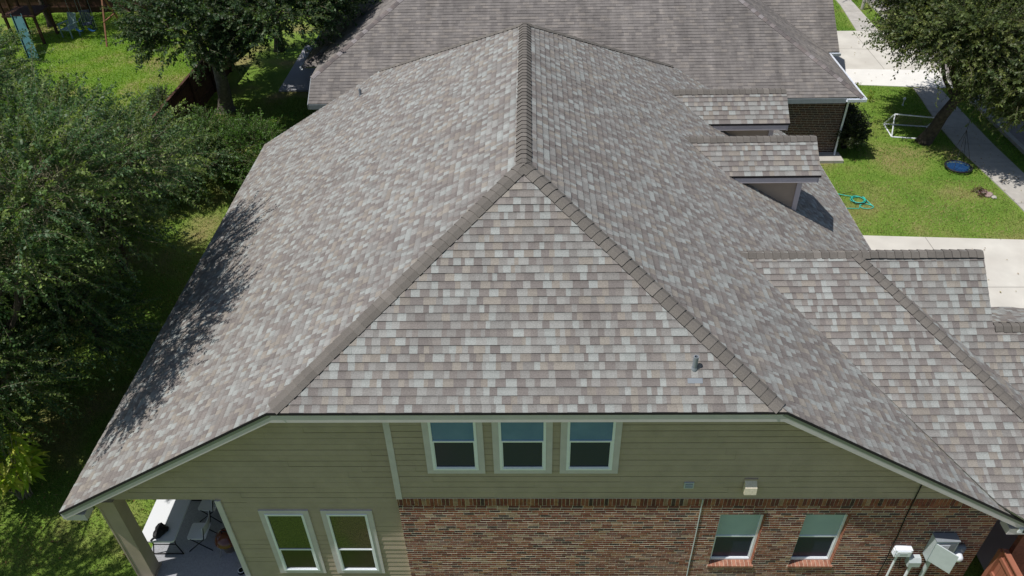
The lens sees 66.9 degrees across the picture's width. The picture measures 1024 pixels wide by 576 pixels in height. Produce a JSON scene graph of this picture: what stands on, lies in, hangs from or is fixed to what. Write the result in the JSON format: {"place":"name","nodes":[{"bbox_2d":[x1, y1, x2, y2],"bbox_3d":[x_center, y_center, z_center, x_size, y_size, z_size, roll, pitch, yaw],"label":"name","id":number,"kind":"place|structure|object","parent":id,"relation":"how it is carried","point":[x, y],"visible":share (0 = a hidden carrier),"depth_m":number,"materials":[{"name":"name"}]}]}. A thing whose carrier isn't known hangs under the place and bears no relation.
{"place":"outdoors","nodes":[
{"label":"outdoors","id":0,"kind":"place"},
{"bbox_2d":[1,12,269,116],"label":"grass","id":1,"kind":"structure","parent":0,"point":[98,55],"depth_m":40.82,"materials":[{"name":"green plant"}]},
{"bbox_2d":[238,567,244,574],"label":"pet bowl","id":2,"kind":"object","parent":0,"point":[240,571],"visible":0.74,"depth_m":16.97,"materials":[{"name":"silver metal"}]},
{"bbox_2d":[0,0,1023,575],"bbox_3d":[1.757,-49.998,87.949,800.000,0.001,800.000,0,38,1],"label":"ground","id":3,"kind":"structure","parent":0,"point":[266,76],"depth_m":27.68,"materials":[{"name":"green plant"}]},
{"bbox_2d":[0,426,49,499],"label":"leafy plant","id":4,"kind":"object","parent":3,"relation":"on","point":[21,474],"visible":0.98,"depth_m":18.04,"materials":[{"name":"green plant"}]},
{"bbox_2d":[0,24,85,112],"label":"tree","id":5,"kind":"object","parent":3,"relation":"on","point":[7,52],"visible":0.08,"depth_m":27.22,"materials":[{"name":"green plant"}]},
{"bbox_2d":[38,0,52,27],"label":"tree","id":6,"kind":"object","parent":3,"relation":"on","point":[47,17],"visible":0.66,"depth_m":44.42,"materials":[{"name":"brown plant"}]},
{"bbox_2d":[0,0,124,58],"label":"swing set","id":7,"kind":"object","parent":3,"relation":"on","point":[18,14],"visible":0.81,"depth_m":41.98,"materials":[{"name":"brown wood"}]},
{"bbox_2d":[57,12,80,38],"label":"lawn chair","id":8,"kind":"object","parent":3,"relation":"on","point":[70,26],"visible":1,"depth_m":43.21,"materials":[{"name":"blue plastic"}]},
{"bbox_2d":[0,86,161,459],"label":"tree","id":9,"kind":"object","parent":3,"relation":"on","point":[48,150],"visible":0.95,"depth_m":15.44,"materials":[{"name":"green plant"}]},
{"bbox_2d":[78,9,95,32],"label":"lawn chair","id":10,"kind":"object","parent":3,"relation":"on","point":[90,20],"visible":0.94,"depth_m":43.98,"materials":[{"name":"blue plastic"}]},
{"bbox_2d":[4,97,205,290],"bbox_3d":[-13.482,-2.793,23.615,8.551,6.664,6.660,0,38,1],"label":"tree","id":11,"kind":"object","parent":3,"relation":"on","point":[121,248],"visible":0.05,"depth_m":23.49,"materials":[{"name":"green plant"}]},
{"bbox_2d":[4,54,234,326],"bbox_3d":[-14.509,-2.169,26.614,0.140,1.805,32.045,0,38,2],"label":"wooden fence","id":12,"kind":"object","parent":3,"relation":"on","point":[189,89],"visible":0.16,"depth_m":34.65,"materials":[{"name":"brown wood"}]},
{"bbox_2d":[0,35,244,429],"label":"tree","id":13,"kind":"object","parent":3,"relation":"on","point":[100,336],"visible":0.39,"depth_m":18.88,"materials":[{"name":"green plant"}]},
{"bbox_2d":[0,0,274,12],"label":"wooden fence","id":14,"kind":"object","parent":3,"relation":"on","point":[58,6],"visible":0.21,"depth_m":46.44,"materials":[{"name":"brown wood"}]},
{"bbox_2d":[132,79,172,121],"bbox_3d":[-15.463,-7.863,33.531,2.314,2.226,2.195,0,38,1],"label":"shrub","id":15,"kind":"object","parent":3,"relation":"on","point":[160,92],"visible":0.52,"depth_m":33.29,"materials":[{"name":"green plant"}]},
{"bbox_2d":[84,101,255,208],"bbox_3d":[-13.358,-4.946,28.266,7.699,4.385,4.701,-14,40,-15],"label":"tree","id":16,"kind":"object","parent":3,"relation":"on","point":[204,144],"visible":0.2,"depth_m":28.77,"materials":[{"name":"green plant"}]},
{"bbox_2d":[165,102,286,193],"bbox_3d":[-10.500,-5.434,29.712,6.808,2.970,4.028,22,44,27],"label":"hedge","id":17,"kind":"object","parent":3,"relation":"on","point":[241,135],"visible":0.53,"depth_m":29.42,"materials":[{"name":"green plant"}]},
{"bbox_2d":[100,0,380,113],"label":"tree","id":18,"kind":"object","parent":3,"relation":"on","point":[227,32],"visible":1,"depth_m":30.05,"materials":[{"name":"green plant"}]},
{"bbox_2d":[273,10,285,52],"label":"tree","id":19,"kind":"object","parent":3,"relation":"on","point":[275,42],"visible":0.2,"depth_m":40.89,"materials":[{"name":"brown plant"}]},
{"bbox_2d":[59,22,1023,575],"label":"house","id":20,"kind":"structure","parent":3,"relation":"on","point":[523,298],"depth_m":15.08,"materials":[{"name":"grey"}]},
{"bbox_2d":[142,500,201,553],"bbox_3d":[-7.702,5.221,17.733,0.780,0.754,1.830,0,38,1],"label":"folding table","id":21,"kind":"object","parent":20,"relation":"on","point":[170,514],"visible":0.46,"depth_m":17.25,"materials":[{"name":"plastic"}]},
{"bbox_2d":[150,522,168,540],"bbox_3d":[-7.680,5.314,16.904,0.336,0.133,0.432,0,38,1],"label":"black bag","id":22,"kind":"object","parent":21,"relation":"on","point":[161,529],"visible":1,"depth_m":16.87,"materials":[{"name":"fabric"}]},
{"bbox_2d":[187,510,216,551],"bbox_3d":[-6.982,5.442,17.337,0.573,0.878,0.493,0,38,1],"label":"folding chair","id":23,"kind":"object","parent":20,"relation":"on","point":[198,531],"visible":0.96,"depth_m":17.26,"materials":[{"name":"plastic"}]},
{"bbox_2d":[198,500,221,522],"bbox_3d":[-6.971,4.979,17.922,0.573,0.878,0.493,3,39,6],"label":"folding chair","id":24,"kind":"object","parent":20,"relation":"on","point":[206,505],"visible":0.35,"depth_m":17.83,"materials":[{"name":"plastic"}]},
{"bbox_2d":[214,528,234,556],"bbox_3d":[-6.284,5.613,17.150,0.530,0.784,0.545,0,38,1],"label":"kettle grill","id":25,"kind":"object","parent":20,"relation":"on","point":[222,540],"visible":0.71,"depth_m":16.89,"materials":[{"name":"metal"}]},
{"bbox_2d":[258,510,326,572],"bbox_3d":[-4.519,5.271,16.032,0.998,2.220,0.062,0,38,1],"label":"window","id":26,"kind":"structure","parent":20,"relation":"in","point":[291,536],"depth_m":15.97,"materials":[{"name":"white plastic"}]},
{"bbox_2d":[320,510,384,572],"bbox_3d":[-3.264,5.263,16.000,1.029,2.220,0.062,0,38,1],"label":"window","id":27,"kind":"structure","parent":20,"relation":"in","point":[352,537],"depth_m":15.93,"materials":[{"name":"white plastic"}]},
{"bbox_2d":[421,422,484,473],"bbox_3d":[-1.043,2.788,13.857,1.069,1.640,0.062,0,38,1],"label":"window","id":28,"kind":"structure","parent":20,"relation":"in","point":[450,447],"depth_m":13.91,"materials":[{"name":"white plastic"}]},
{"bbox_2d":[491,422,552,473],"bbox_3d":[0.187,2.780,13.827,1.069,1.640,0.062,0,38,1],"label":"window","id":29,"kind":"structure","parent":20,"relation":"in","point":[518,447],"depth_m":13.88,"materials":[{"name":"white plastic"}]},
{"bbox_2d":[560,422,622,473],"bbox_3d":[1.397,2.773,13.796,1.069,1.640,0.062,0,38,1],"label":"window","id":30,"kind":"structure","parent":20,"relation":"in","point":[585,447],"depth_m":13.85,"materials":[{"name":"white plastic"}]},
{"bbox_2d":[710,514,763,558],"bbox_3d":[4.514,4.987,15.654,0.879,1.695,0.045,0,38,1],"label":"window","id":31,"kind":"structure","parent":20,"relation":"in","point":[736,535],"depth_m":15.66,"materials":[{"name":"white glass"}]},
{"bbox_2d":[790,515,847,559],"bbox_3d":[6.157,4.977,15.613,0.859,1.695,0.045,0,38,1],"label":"window","id":32,"kind":"structure","parent":20,"relation":"in","point":[818,537],"depth_m":15.65,"materials":[{"name":"white glass"}]},
{"bbox_2d":[278,0,866,163],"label":"house","id":33,"kind":"structure","parent":3,"relation":"on","point":[791,47],"depth_m":30.49,"materials":[{"name":"grey"}]},
{"bbox_2d":[831,82,879,150],"bbox_3d":[13.556,-6.990,31.754,2.214,2.087,4.489,0,38,1],"label":"shrub","id":34,"kind":"object","parent":3,"relation":"on","point":[853,128],"visible":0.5,"depth_m":30.47,"materials":[{"name":"green plant"}]},
{"bbox_2d":[839,194,873,208],"bbox_3d":[11.609,-3.257,28.489,3.196,0.089,1.302,11,40,15],"label":"garden hose","id":35,"kind":"object","parent":3,"relation":"on","point":[852,197],"visible":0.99,"depth_m":28.25,"materials":[{"name":"teal rubber"}]},
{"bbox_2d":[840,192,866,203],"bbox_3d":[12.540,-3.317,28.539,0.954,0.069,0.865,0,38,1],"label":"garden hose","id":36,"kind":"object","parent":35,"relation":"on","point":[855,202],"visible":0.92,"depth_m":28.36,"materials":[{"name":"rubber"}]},
{"bbox_2d":[860,0,865,9],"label":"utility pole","id":37,"kind":"object","parent":3,"relation":"on","point":[862,5],"visible":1,"depth_m":44.12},
{"bbox_2d":[883,114,933,138],"bbox_3d":[16.661,-6.884,32.318,1.822,0.846,1.238,6,39,9],"label":"soccer goal","id":38,"kind":"object","parent":3,"relation":"on","point":[893,124],"visible":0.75,"depth_m":32.27,"materials":[{"name":"white plastic"}]},
{"bbox_2d":[833,0,1023,169],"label":"grass","id":39,"kind":"structure","parent":3,"relation":"on","point":[982,121],"depth_m":33.88,"materials":[{"name":"green plant"}]},
{"bbox_2d":[852,0,1023,145],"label":"tree","id":40,"kind":"object","parent":3,"relation":"on","point":[977,46],"visible":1,"depth_m":27.99,"materials":[{"name":"green plant"}]},
{"bbox_2d":[944,100,977,172],"bbox_3d":[17.281,-6.502,28.892,1.010,4.363,1.411,0,38,1],"label":"saucer swing","id":41,"kind":"object","parent":40,"relation":"hanging from","point":[958,167],"visible":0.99,"depth_m":30.00,"materials":[{"name":"blue fabric"}]},
{"bbox_2d":[866,0,1023,153],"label":"kerb","id":42,"kind":"structure","parent":3,"relation":"on","point":[1014,141],"depth_m":32.55,"materials":[{"name":"concrete"}]},
{"bbox_2d":[971,185,986,197],"bbox_3d":[17.310,-3.559,28.699,0.553,0.444,0.704,0,38,1],"label":"red plant","id":43,"kind":"object","parent":3,"relation":"on","point":[981,189],"visible":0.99,"depth_m":28.61,"materials":[{"name":"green plant"}]},
{"bbox_2d":[981,548,1022,575],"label":"wooden fence","id":44,"kind":"object","parent":3,"relation":"on","point":[1002,562],"visible":1,"depth_m":15.45,"materials":[{"name":"orange wood"}]},
{"bbox_2d":[836,0,877,30],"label":"sidewalk","id":45,"kind":"structure","parent":0,"point":[852,11],"depth_m":43.48,"materials":[{"name":"concrete"}]},
{"bbox_2d":[833,31,935,69],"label":"driveway","id":46,"kind":"structure","parent":0,"point":[850,45],"depth_m":38.98,"materials":[{"name":"concrete"}]},
{"bbox_2d":[844,69,952,88],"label":"path","id":47,"kind":"structure","parent":0,"point":[865,77],"depth_m":36.80,"materials":[{"name":"concrete"}]},
{"bbox_2d":[822,86,989,180],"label":"grass","id":48,"kind":"structure","parent":0,"point":[903,143],"depth_m":31.38,"materials":[{"name":"green plant"}]},
{"bbox_2d":[832,179,1023,239],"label":"grass","id":49,"kind":"structure","parent":0,"point":[945,206],"depth_m":27.92,"materials":[{"name":"green plant"}]},
{"bbox_2d":[863,235,1023,570],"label":"driveway","id":50,"kind":"structure","parent":0,"point":[1004,262],"depth_m":25.30,"materials":[{"name":"concrete"}]},
{"bbox_2d":[871,0,1023,144],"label":"road","id":51,"kind":"structure","parent":0,"point":[1019,136],"depth_m":32.70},
{"bbox_2d":[913,87,1023,211],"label":"sidewalk","id":52,"kind":"structure","parent":0,"point":[1010,186],"depth_m":31.28,"materials":[{"name":"concrete"}]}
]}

